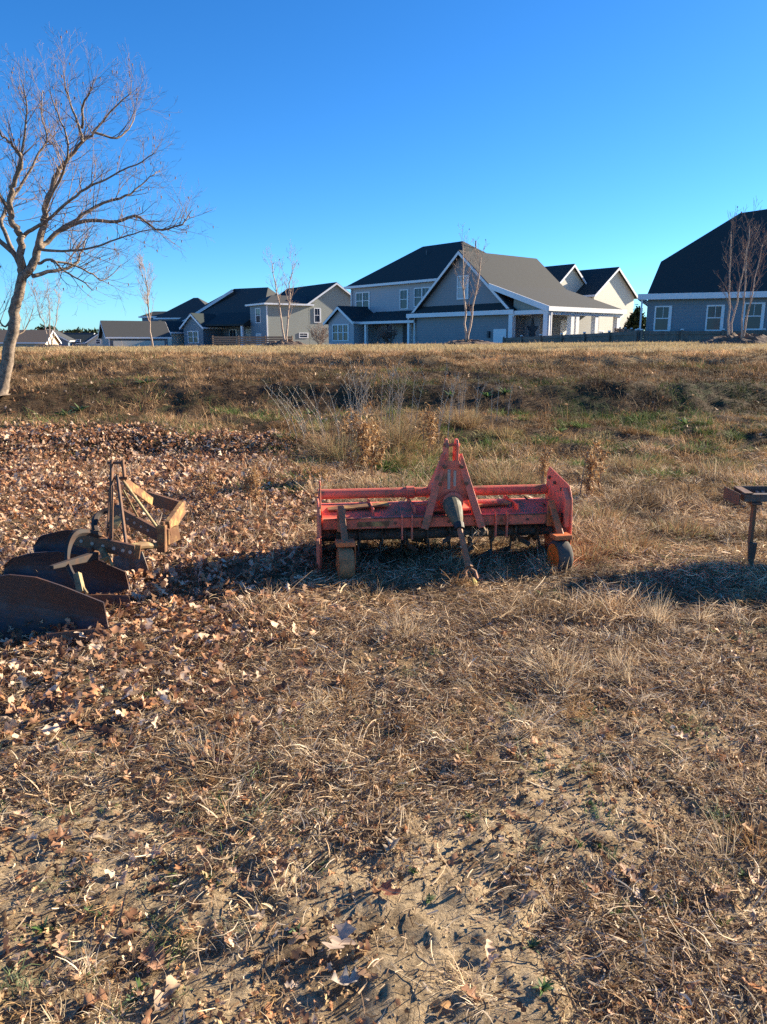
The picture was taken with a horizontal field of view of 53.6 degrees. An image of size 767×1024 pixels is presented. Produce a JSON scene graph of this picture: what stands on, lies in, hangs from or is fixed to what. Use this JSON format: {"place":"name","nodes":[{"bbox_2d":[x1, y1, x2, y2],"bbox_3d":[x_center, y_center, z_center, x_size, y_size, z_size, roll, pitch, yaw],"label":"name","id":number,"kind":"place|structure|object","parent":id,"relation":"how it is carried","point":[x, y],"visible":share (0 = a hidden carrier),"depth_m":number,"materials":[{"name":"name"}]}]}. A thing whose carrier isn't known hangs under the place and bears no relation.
{"place":"outdoors","nodes":[
{"label":"outdoors","id":0,"kind":"place"},
{"bbox_2d":[0,343,766,1023],"bbox_3d":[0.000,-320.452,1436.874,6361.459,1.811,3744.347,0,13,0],"label":"ground","id":1,"kind":"structure","parent":0,"point":[446,907],"depth_m":2.45,"materials":[{"name":"soil"}]},
{"bbox_2d":[0,330,61,346],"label":"house","id":2,"kind":"structure","parent":1,"relation":"on","point":[31,338],"depth_m":118.44,"materials":[{"name":"beige"}]},
{"bbox_2d":[27,277,62,345],"bbox_3d":[-15.413,-9.174,34.864,1.512,3.254,0.943,-5,14,-21],"label":"young bare tree","id":3,"kind":"object","parent":1,"relation":"on","point":[49,308],"visible":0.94,"depth_m":34.86,"materials":[{"name":"brown plant"}]},
{"bbox_2d":[52,925,70,955],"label":"oak leaf","id":4,"kind":"object","parent":1,"relation":"on","point":[61,937],"visible":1,"depth_m":2.01,"materials":[{"name":"plant"}]},
{"bbox_2d":[46,329,77,345],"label":"house","id":5,"kind":"structure","parent":1,"relation":"on","point":[65,340],"depth_m":149.08,"materials":[{"name":"grey"}]},
{"bbox_2d":[47,825,76,841],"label":"oak leaf","id":6,"kind":"object","parent":1,"relation":"on","point":[52,836],"visible":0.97,"depth_m":2.43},
{"bbox_2d":[67,335,91,345],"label":"house","id":7,"kind":"structure","parent":1,"relation":"on","point":[80,339],"depth_m":162.53,"materials":[{"name":"white"}]},
{"bbox_2d":[83,333,101,345],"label":"house","id":8,"kind":"structure","parent":1,"relation":"on","point":[93,340],"depth_m":151.85,"materials":[{"name":"white"}]},
{"bbox_2d":[0,460,185,643],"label":"moldboard plow","id":9,"kind":"object","parent":1,"relation":"on","point":[74,569],"visible":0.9,"depth_m":4.61,"materials":[{"name":"metal"}]},
{"bbox_2d":[79,985,110,1012],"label":"oak leaf","id":10,"kind":"object","parent":1,"relation":"on","point":[100,992],"visible":0.95,"depth_m":1.84,"materials":[{"name":"plant"}]},
{"bbox_2d":[87,830,113,839],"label":"oak leaf","id":11,"kind":"object","parent":1,"relation":"on","point":[103,836],"visible":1,"depth_m":2.43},
{"bbox_2d":[0,26,214,395],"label":"bare tree","id":12,"kind":"object","parent":1,"relation":"on","point":[24,271],"visible":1,"depth_m":12.80,"materials":[{"name":"brown plant"}]},
{"bbox_2d":[120,907,137,928],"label":"oak leaf","id":13,"kind":"object","parent":1,"relation":"on","point":[129,915],"visible":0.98,"depth_m":2.12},
{"bbox_2d":[98,320,171,346],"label":"house","id":14,"kind":"structure","parent":1,"relation":"on","point":[124,333],"depth_m":95.53,"materials":[{"name":"grey"}]},
{"bbox_2d":[134,244,156,346],"bbox_3d":[-11.078,-10.076,35.528,1.222,4.716,1.264,0,13,0],"label":"young bare tree","id":15,"kind":"object","parent":1,"relation":"on","point":[147,290],"visible":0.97,"depth_m":35.42,"materials":[{"name":"brown plant"}]},
{"bbox_2d":[145,844,162,857],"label":"oak leaf","id":16,"kind":"object","parent":1,"relation":"on","point":[154,852],"visible":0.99,"depth_m":2.35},
{"bbox_2d":[138,939,173,969],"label":"oak leaf","id":17,"kind":"object","parent":1,"relation":"on","point":[146,951],"visible":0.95,"depth_m":1.98,"materials":[{"name":"plant"}]},
{"bbox_2d":[152,975,181,1013],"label":"oak leaf","id":18,"kind":"object","parent":1,"relation":"on","point":[160,995],"visible":0.98,"depth_m":1.85,"materials":[{"name":"plant"}]},
{"bbox_2d":[138,298,206,320],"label":"house","id":19,"kind":"structure","parent":1,"relation":"on","point":[183,309],"depth_m":115.43,"materials":[{"name":"blue"}]},
{"bbox_2d":[174,922,197,942],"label":"oak leaf","id":20,"kind":"object","parent":1,"relation":"on","point":[194,926],"visible":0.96,"depth_m":2.05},
{"bbox_2d":[190,460,217,500],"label":"dried weed","id":21,"kind":"object","parent":1,"relation":"on","point":[210,476],"visible":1,"depth_m":7.59,"materials":[{"name":"brown plant"}]},
{"bbox_2d":[164,724,257,782],"bbox_3d":[-0.634,0.889,2.832,0.374,0.133,0.375,-7,14,-29],"label":"grass tuft","id":22,"kind":"object","parent":1,"relation":"on","point":[206,749],"visible":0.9,"depth_m":2.85,"materials":[{"name":"plant"}]},
{"bbox_2d":[165,287,275,345],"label":"house","id":23,"kind":"structure","parent":1,"relation":"on","point":[227,313],"depth_m":105.98,"materials":[{"name":"blue"}]},
{"bbox_2d":[187,331,198,342],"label":"window","id":24,"kind":"structure","parent":23,"relation":"in","point":[193,336],"depth_m":104.62,"materials":[{"name":"white glass"}]},
{"bbox_2d":[212,336,292,344],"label":"slat fence","id":25,"kind":"object","parent":1,"relation":"on","point":[238,339],"visible":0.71,"depth_m":81.89,"materials":[{"name":"wood"}]},
{"bbox_2d":[239,455,267,511],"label":"dried weed","id":26,"kind":"object","parent":1,"relation":"on","point":[252,472],"visible":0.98,"depth_m":7.07,"materials":[{"name":"brown plant"}]},
{"bbox_2d":[246,904,269,918],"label":"oak leaf","id":27,"kind":"object","parent":1,"relation":"on","point":[254,913],"visible":0.94,"depth_m":2.11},
{"bbox_2d":[263,872,278,887],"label":"oak leaf","id":28,"kind":"object","parent":1,"relation":"on","point":[270,880],"visible":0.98,"depth_m":2.22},
{"bbox_2d":[265,1001,276,1018],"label":"oak leaf","id":29,"kind":"object","parent":1,"relation":"on","point":[268,1007],"visible":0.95,"depth_m":1.84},
{"bbox_2d":[263,239,300,341],"bbox_3d":[-4.705,-10.270,35.581,1.912,4.936,1.316,0,13,0],"label":"young bare tree","id":30,"kind":"object","parent":1,"relation":"on","point":[288,316],"visible":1,"depth_m":35.65,"materials":[{"name":"brown plant"}]},
{"bbox_2d":[263,339,307,345],"bbox_3d":[-4.683,-8.085,36.311,2.600,0.349,1.820,0,13,0],"label":"mulch mound","id":31,"kind":"object","parent":1,"relation":"on","point":[282,342],"visible":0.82,"depth_m":35.90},
{"bbox_2d":[261,378,324,441],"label":"dried weed","id":32,"kind":"object","parent":1,"relation":"on","point":[301,427],"visible":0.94,"depth_m":10.82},
{"bbox_2d":[287,927,306,945],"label":"oak leaf","id":33,"kind":"object","parent":1,"relation":"on","point":[294,938],"visible":1,"depth_m":2.02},
{"bbox_2d":[245,282,350,345],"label":"house","id":34,"kind":"structure","parent":1,"relation":"on","point":[313,304],"depth_m":100.00,"materials":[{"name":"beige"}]},
{"bbox_2d":[314,308,320,322],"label":"window","id":35,"kind":"structure","parent":34,"relation":"in","point":[317,311],"depth_m":100.69,"materials":[{"name":"white glass"}]},
{"bbox_2d":[279,379,340,436],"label":"dried weed","id":36,"kind":"object","parent":1,"relation":"on","point":[302,421],"visible":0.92,"depth_m":11.07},
{"bbox_2d":[307,318,328,343],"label":"bare shrub","id":37,"kind":"object","parent":1,"relation":"on","point":[322,331],"visible":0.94,"depth_m":85.71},
{"bbox_2d":[309,363,362,443],"bbox_3d":[-0.641,-1.451,10.600,0.874,1.223,0.284,-2,13,-10],"label":"dried weed","id":38,"kind":"object","parent":1,"relation":"on","point":[340,408],"visible":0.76,"depth_m":10.61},
{"bbox_2d":[284,416,388,461],"bbox_3d":[-0.620,-0.987,10.086,1.710,0.728,1.693,0,13,0],"label":"grass tuft","id":39,"kind":"object","parent":1,"relation":"on","point":[326,449],"visible":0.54,"depth_m":10.00,"materials":[{"name":"plant"}]},
{"bbox_2d":[322,921,355,954],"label":"oak leaf","id":40,"kind":"object","parent":1,"relation":"on","point":[345,930],"visible":1,"depth_m":2.01,"materials":[{"name":"plant"}]},
{"bbox_2d":[324,965,359,984],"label":"oak leaf","id":41,"kind":"object","parent":1,"relation":"on","point":[344,979],"visible":1,"depth_m":1.89,"materials":[{"name":"plant"}]},
{"bbox_2d":[340,400,375,479],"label":"dried weed","id":42,"kind":"object","parent":1,"relation":"on","point":[363,427],"visible":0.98,"depth_m":8.42,"materials":[{"name":"brown plant"}]},
{"bbox_2d":[347,366,374,431],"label":"dried weed","id":43,"kind":"object","parent":1,"relation":"on","point":[360,391],"visible":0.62,"depth_m":11.51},
{"bbox_2d":[340,348,391,435],"bbox_3d":[-0.253,-1.687,10.910,0.740,1.382,0.352,0,13,0],"label":"dried weed","id":44,"kind":"object","parent":1,"relation":"on","point":[361,394],"visible":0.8,"depth_m":10.90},
{"bbox_2d":[356,968,380,982],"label":"oak leaf","id":45,"kind":"object","parent":1,"relation":"on","point":[363,971],"visible":1,"depth_m":1.90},
{"bbox_2d":[344,577,401,604],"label":"grass tuft","id":46,"kind":"object","parent":1,"relation":"on","point":[369,592],"visible":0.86,"depth_m":4.69,"materials":[{"name":"plant"}]},
{"bbox_2d":[366,418,392,477],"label":"dried weed","id":47,"kind":"object","parent":1,"relation":"on","point":[375,444],"visible":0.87,"depth_m":8.62,"materials":[{"name":"brown plant"}]},
{"bbox_2d":[0,431,766,1023],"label":"dry straw","id":48,"kind":"object","parent":1,"relation":"on","point":[630,495],"visible":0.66,"depth_m":3.40,"materials":[{"name":"plant"}]},
{"bbox_2d":[0,340,766,498],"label":"dry grass","id":49,"kind":"structure","parent":1,"relation":"on","point":[60,353],"depth_m":14.60,"materials":[{"name":"plant"}]},
{"bbox_2d":[0,566,766,1023],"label":"leaf crumbs","id":50,"kind":"object","parent":1,"relation":"on","point":[314,942],"visible":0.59,"depth_m":2.57,"materials":[{"name":"brown plant"}]},
{"bbox_2d":[0,569,766,1023],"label":"sand clods","id":51,"kind":"object","parent":1,"relation":"on","point":[384,831],"visible":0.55,"depth_m":2.36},
{"bbox_2d":[0,353,766,807],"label":"leaf litter","id":52,"kind":"object","parent":1,"relation":"on","point":[172,463],"visible":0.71,"depth_m":6.13,"materials":[{"name":"brown plant"}]},
{"bbox_2d":[358,363,409,429],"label":"dried weed","id":53,"kind":"object","parent":1,"relation":"on","point":[399,400],"visible":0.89,"depth_m":11.28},
{"bbox_2d":[373,324,399,343],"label":"bare shrub","id":54,"kind":"object","parent":1,"relation":"on","point":[385,335],"visible":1,"depth_m":58.12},
{"bbox_2d":[378,878,401,897],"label":"oak leaf","id":55,"kind":"object","parent":1,"relation":"on","point":[386,885],"visible":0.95,"depth_m":2.17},
{"bbox_2d":[383,834,399,852],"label":"oak leaf","id":56,"kind":"object","parent":1,"relation":"on","point":[394,841],"visible":1,"depth_m":2.36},
{"bbox_2d":[339,398,457,452],"bbox_3d":[0.233,-1.244,10.750,1.903,0.920,1.909,0,13,0],"label":"grass tuft","id":57,"kind":"object","parent":1,"relation":"on","point":[397,434],"visible":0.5,"depth_m":10.62,"materials":[{"name":"plant"}]},
{"bbox_2d":[373,602,437,651],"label":"grass tuft","id":58,"kind":"object","parent":1,"relation":"on","point":[408,623],"visible":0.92,"depth_m":4.11,"materials":[{"name":"plant"}]},
{"bbox_2d":[381,346,430,441],"bbox_3d":[0.349,-1.657,10.835,0.779,1.401,0.329,3,13,11],"label":"dried weed","id":59,"kind":"object","parent":1,"relation":"on","point":[389,396],"visible":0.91,"depth_m":10.87,"materials":[{"name":"plant"}]},
{"bbox_2d":[416,402,441,458],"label":"dried weed","id":60,"kind":"object","parent":1,"relation":"on","point":[432,435],"visible":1,"depth_m":9.98,"materials":[{"name":"brown plant"}]},
{"bbox_2d":[404,363,460,446],"bbox_3d":[0.686,-1.557,10.827,0.877,1.262,0.458,0,13,0],"label":"dried weed","id":61,"kind":"object","parent":1,"relation":"on","point":[441,403],"visible":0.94,"depth_m":10.80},
{"bbox_2d":[430,999,452,1010],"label":"oak leaf","id":62,"kind":"object","parent":1,"relation":"on","point":[435,1003],"visible":1,"depth_m":1.82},
{"bbox_2d":[316,438,573,585],"bbox_3d":[0.428,-0.042,5.340,1.813,0.933,1.097,-2,13,-7],"label":"rotary tiller","id":63,"kind":"object","parent":1,"relation":"on","point":[453,507],"visible":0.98,"depth_m":5.40,"materials":[{"name":"red paint"}]},
{"bbox_2d":[419,401,498,425],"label":"grass tuft","id":64,"kind":"object","parent":1,"relation":"on","point":[475,418],"visible":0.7,"depth_m":11.79,"materials":[{"name":"plant"}]},
{"bbox_2d":[448,373,469,418],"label":"dried weed","id":65,"kind":"object","parent":1,"relation":"on","point":[460,396],"visible":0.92,"depth_m":11.81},
{"bbox_2d":[451,225,487,341],"bbox_3d":[3.986,-10.609,35.450,1.712,5.502,1.330,-6,14,-25],"label":"young bare tree","id":66,"kind":"object","parent":1,"relation":"on","point":[471,311],"visible":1,"depth_m":35.44,"materials":[{"name":"brown plant"}]},
{"bbox_2d":[442,339,496,344],"bbox_3d":[4.079,-8.133,36.300,3.400,0.303,2.380,0,13,0],"label":"mulch mound","id":67,"kind":"object","parent":1,"relation":"on","point":[473,342],"visible":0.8,"depth_m":35.75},
{"bbox_2d":[461,984,480,999],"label":"oak leaf","id":68,"kind":"object","parent":1,"relation":"on","point":[470,992],"visible":0.99,"depth_m":1.85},
{"bbox_2d":[455,523,488,573],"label":"dried weed","id":69,"kind":"object","parent":1,"relation":"on","point":[486,529],"visible":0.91,"depth_m":5.08,"materials":[{"name":"brown plant"}]},
{"bbox_2d":[323,241,626,344],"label":"house","id":70,"kind":"structure","parent":1,"relation":"on","point":[415,297],"depth_m":62.24,"materials":[{"name":"grey"}]},
{"bbox_2d":[332,324,348,340],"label":"window","id":71,"kind":"structure","parent":70,"relation":"in","point":[340,332],"depth_m":72.49,"materials":[{"name":"white glass"}]},
{"bbox_2d":[356,292,369,309],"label":"window","id":72,"kind":"structure","parent":70,"relation":"in","point":[362,298],"depth_m":74.13,"materials":[{"name":"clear glass"}]},
{"bbox_2d":[400,289,408,309],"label":"window","id":73,"kind":"structure","parent":70,"relation":"in","point":[404,293],"depth_m":69.68,"materials":[{"name":"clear glass"}]},
{"bbox_2d":[414,287,429,306],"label":"window","id":74,"kind":"structure","parent":70,"relation":"in","point":[420,292],"depth_m":68.15,"materials":[{"name":"white glass"}]},
{"bbox_2d":[457,275,468,299],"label":"window","id":75,"kind":"structure","parent":70,"relation":"in","point":[459,287],"depth_m":60.59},
{"bbox_2d":[493,329,506,342],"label":"utility box","id":76,"kind":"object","parent":70,"relation":"in","point":[497,333],"depth_m":58.33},
{"bbox_2d":[485,953,498,967],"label":"oak leaf","id":77,"kind":"object","parent":1,"relation":"on","point":[491,958],"visible":0.98,"depth_m":1.95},
{"bbox_2d":[485,936,495,959],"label":"oak leaf","id":78,"kind":"object","parent":77,"relation":"on","point":[489,948],"visible":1,"depth_m":1.98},
{"bbox_2d":[473,376,514,421],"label":"dried weed","id":79,"kind":"object","parent":1,"relation":"on","point":[491,399],"visible":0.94,"depth_m":12.52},
{"bbox_2d":[466,456,544,485],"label":"grass tuft","id":80,"kind":"object","parent":1,"relation":"on","point":[523,478],"visible":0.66,"depth_m":8.32,"materials":[{"name":"plant"}]},
{"bbox_2d":[532,976,554,996],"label":"green weed","id":81,"kind":"object","parent":1,"relation":"on","point":[546,986],"visible":1,"depth_m":1.85,"materials":[{"name":"green plant"}]},
{"bbox_2d":[536,439,555,483],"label":"dried weed","id":82,"kind":"object","parent":1,"relation":"on","point":[544,464],"visible":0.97,"depth_m":8.23,"materials":[{"name":"brown plant"}]},
{"bbox_2d":[518,548,588,578],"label":"grass tuft","id":83,"kind":"object","parent":1,"relation":"on","point":[541,562],"visible":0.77,"depth_m":5.25,"materials":[{"name":"plant"}]},
{"bbox_2d":[508,631,611,682],"bbox_3d":[0.841,0.681,3.640,0.525,0.174,0.518,0,13,0],"label":"grass tuft","id":84,"kind":"object","parent":1,"relation":"on","point":[564,665],"visible":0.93,"depth_m":3.63,"materials":[{"name":"plant"}]},
{"bbox_2d":[502,329,638,343],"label":"wooden fence","id":85,"kind":"object","parent":1,"relation":"on","point":[622,337],"visible":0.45,"depth_m":48.17,"materials":[{"name":"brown wood"}]},
{"bbox_2d":[546,535,624,561],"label":"grass tuft","id":86,"kind":"object","parent":1,"relation":"on","point":[596,551],"visible":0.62,"depth_m":5.54,"materials":[{"name":"plant"}]},
{"bbox_2d":[571,436,610,496],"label":"dried weed","id":87,"kind":"object","parent":1,"relation":"on","point":[591,470],"visible":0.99,"depth_m":7.62,"materials":[{"name":"brown plant"}]},
{"bbox_2d":[572,499,637,523],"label":"grass tuft","id":88,"kind":"object","parent":1,"relation":"on","point":[606,512],"visible":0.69,"depth_m":6.79,"materials":[{"name":"plant"}]},
{"bbox_2d":[599,642,641,668],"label":"grass tuft","id":89,"kind":"object","parent":1,"relation":"on","point":[611,659],"visible":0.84,"depth_m":3.68,"materials":[{"name":"plant"}]},
{"bbox_2d":[583,525,677,558],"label":"grass tuft","id":90,"kind":"object","parent":1,"relation":"on","point":[638,546],"visible":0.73,"depth_m":5.72,"materials":[{"name":"plant"}]},
{"bbox_2d":[597,451,668,473],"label":"grass tuft","id":91,"kind":"object","parent":1,"relation":"on","point":[631,463],"visible":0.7,"depth_m":9.35,"materials":[{"name":"plant"}]},
{"bbox_2d":[623,304,645,331],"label":"evergreen tree","id":92,"kind":"object","parent":1,"relation":"on","point":[633,321],"visible":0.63,"depth_m":65.56,"materials":[{"name":"green plant"}]},
{"bbox_2d":[632,584,678,625],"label":"grass tuft","id":93,"kind":"object","parent":1,"relation":"on","point":[655,611],"visible":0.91,"depth_m":4.23,"materials":[{"name":"plant"}]},
{"bbox_2d":[641,511,716,537],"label":"grass tuft","id":94,"kind":"object","parent":1,"relation":"on","point":[684,526],"visible":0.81,"depth_m":6.24,"materials":[{"name":"plant"}]},
{"bbox_2d":[638,209,766,341],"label":"house","id":95,"kind":"structure","parent":1,"relation":"on","point":[685,292],"depth_m":46.11,"materials":[{"name":"blue"}]},
{"bbox_2d":[653,306,671,330],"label":"window","id":96,"kind":"structure","parent":95,"relation":"in","point":[662,314],"depth_m":46.64,"materials":[{"name":"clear glass"}]},
{"bbox_2d":[705,305,724,330],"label":"window","id":97,"kind":"structure","parent":95,"relation":"in","point":[714,321],"depth_m":45.57,"materials":[{"name":"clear glass"}]},
{"bbox_2d":[743,302,765,329],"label":"window","id":98,"kind":"structure","parent":95,"relation":"in","point":[755,320],"depth_m":44.77,"materials":[{"name":"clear glass"}]},
{"bbox_2d":[681,602,723,626],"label":"grass tuft","id":99,"kind":"object","parent":1,"relation":"on","point":[699,616],"visible":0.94,"depth_m":4.23,"materials":[{"name":"plant"}]},
{"bbox_2d":[640,328,766,341],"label":"wooden fence","id":100,"kind":"object","parent":1,"relation":"on","point":[668,336],"visible":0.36,"depth_m":43.64,"materials":[{"name":"brown wood"}]},
{"bbox_2d":[672,455,753,475],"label":"grass tuft","id":101,"kind":"object","parent":1,"relation":"on","point":[714,465],"visible":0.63,"depth_m":9.12,"materials":[{"name":"plant"}]},
{"bbox_2d":[699,801,743,860],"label":"grass tuft","id":102,"kind":"object","parent":1,"relation":"on","point":[734,841],"visible":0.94,"depth_m":2.35,"materials":[{"name":"plant"}]},
{"bbox_2d":[714,884,730,900],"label":"oak leaf","id":103,"kind":"object","parent":1,"relation":"on","point":[722,894],"visible":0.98,"depth_m":2.17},
{"bbox_2d":[698,332,766,343],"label":"mulch mound","id":104,"kind":"object","parent":1,"relation":"on","point":[734,337],"visible":0.79,"depth_m":31.70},
{"bbox_2d":[713,206,759,334],"bbox_3d":[14.679,-9.838,31.595,1.601,5.637,1.782,9,15,34],"label":"young bare tree","id":105,"kind":"object","parent":1,"relation":"on","point":[729,290],"visible":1,"depth_m":31.55,"materials":[{"name":"brown plant"}]},
{"bbox_2d":[719,814,766,860],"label":"grass tuft","id":106,"kind":"object","parent":1,"relation":"on","point":[753,837],"visible":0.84,"depth_m":2.40,"materials":[{"name":"plant"}]},
{"bbox_2d":[723,486,766,567],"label":"cultivator","id":107,"kind":"object","parent":1,"relation":"on","point":[754,496],"visible":0.98,"depth_m":5.26,"materials":[{"name":"brown metal"}]},
{"bbox_2d":[738,198,766,338],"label":"young bare tree","id":108,"kind":"object","parent":1,"relation":"on","point":[750,297],"visible":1,"depth_m":31.12,"materials":[{"name":"brown plant"}]},
{"bbox_2d":[742,820,766,838],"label":"oak leaf","id":109,"kind":"object","parent":1,"relation":"on","point":[750,828],"visible":0.93,"depth_m":2.43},
{"bbox_2d":[0,0,766,331],"label":"sky","id":110,"kind":"structure","parent":0,"point":[362,135],"materials":[{"name":"blue"}]},
{"bbox_2d":[545,264,637,332],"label":"house","id":111,"kind":"structure","parent":0,"point":[612,286],"depth_m":82.69,"materials":[{"name":"white"}]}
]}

